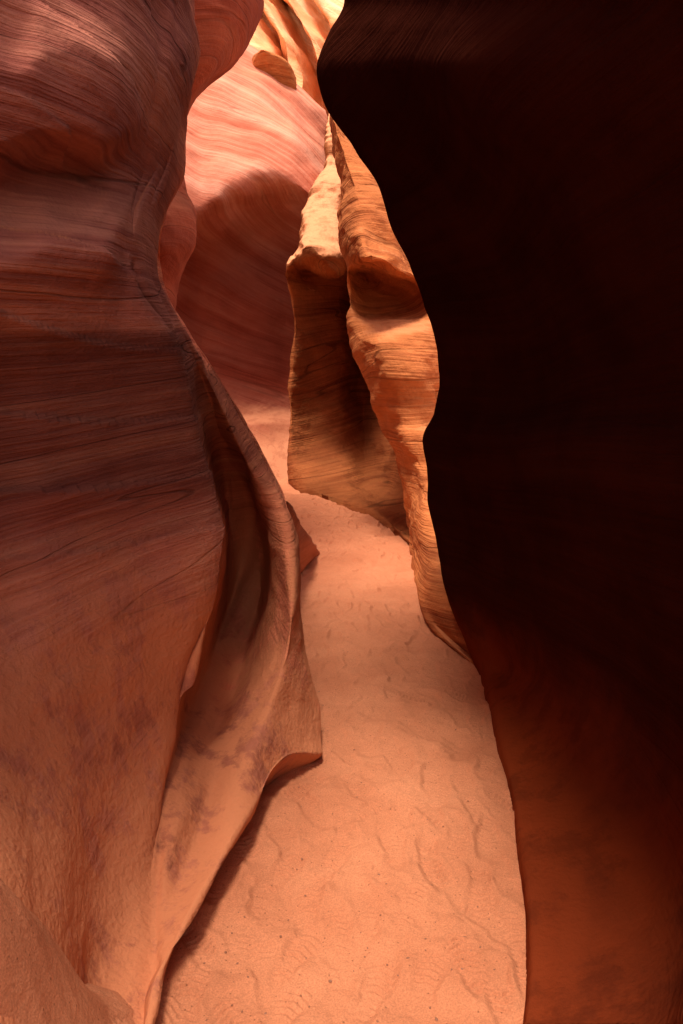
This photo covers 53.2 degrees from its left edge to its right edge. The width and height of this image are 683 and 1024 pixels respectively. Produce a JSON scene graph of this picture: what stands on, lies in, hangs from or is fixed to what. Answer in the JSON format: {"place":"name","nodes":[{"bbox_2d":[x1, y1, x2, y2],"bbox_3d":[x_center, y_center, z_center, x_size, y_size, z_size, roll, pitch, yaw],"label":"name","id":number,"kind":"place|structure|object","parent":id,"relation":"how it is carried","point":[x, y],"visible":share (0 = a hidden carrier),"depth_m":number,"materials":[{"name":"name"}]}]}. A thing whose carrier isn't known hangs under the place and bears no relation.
{"place":"outdoors","nodes":[
{"label":"outdoors","id":0,"kind":"place"},
{"bbox_2d":[0,477,526,1023],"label":"ground","id":1,"kind":"structure","parent":0,"point":[412,793],"depth_m":2.32,"materials":[{"name":"orange sand"}]},
{"bbox_2d":[0,0,322,1023],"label":"rock wall","id":2,"kind":"structure","parent":1,"relation":"on","point":[160,720],"depth_m":2.16,"materials":[{"name":"stone"}]},
{"bbox_2d":[160,0,263,308],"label":"rock buttress","id":3,"kind":"object","parent":1,"relation":"on","point":[226,29],"visible":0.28,"depth_m":5.53,"materials":[{"name":"red stone"}]},
{"bbox_2d":[175,44,326,480],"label":"rock wall","id":4,"kind":"structure","parent":1,"relation":"on","point":[255,159],"depth_m":13.69,"materials":[{"name":"pink stone"}]},
{"bbox_2d":[252,50,296,89],"bbox_3d":[-1.431,-9.570,14.922,1.035,0.841,0.734,-3,8,-21],"label":"rock flake","id":5,"kind":"object","parent":4,"relation":"attached to","point":[278,68],"visible":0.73,"depth_m":14.69,"materials":[{"name":"orange stone"}]},
{"bbox_2d":[249,0,343,109],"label":"rock wall","id":6,"kind":"structure","parent":1,"relation":"on","point":[294,33],"depth_m":17.71,"materials":[{"name":"stone"}]},
{"bbox_2d":[286,501,319,571],"bbox_3d":[-0.554,0.173,6.002,0.552,0.865,2.611,1,8,4],"label":"rock wedge","id":7,"kind":"object","parent":1,"relation":"on","point":[309,552],"visible":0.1,"depth_m":5.99,"materials":[{"name":"stone"}]},
{"bbox_2d":[285,106,409,542],"bbox_3d":[0.103,-4.571,11.748,2.125,9.680,10.509,0,8,0],"label":"rock pillar","id":8,"kind":"object","parent":1,"relation":"on","point":[340,450],"visible":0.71,"depth_m":12.14,"materials":[{"name":"brown stone"}]},
{"bbox_2d":[329,116,473,664],"bbox_3d":[1.080,-1.979,7.652,2.487,8.079,8.123,0,8,0],"label":"rock column","id":9,"kind":"object","parent":1,"relation":"on","point":[392,342],"visible":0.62,"depth_m":7.57,"materials":[{"name":"orange stone"}]},
{"bbox_2d":[317,0,682,1023],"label":"rock wall","id":10,"kind":"structure","parent":1,"relation":"on","point":[521,160],"depth_m":2.23,"materials":[{"name":"stone"}]}
]}

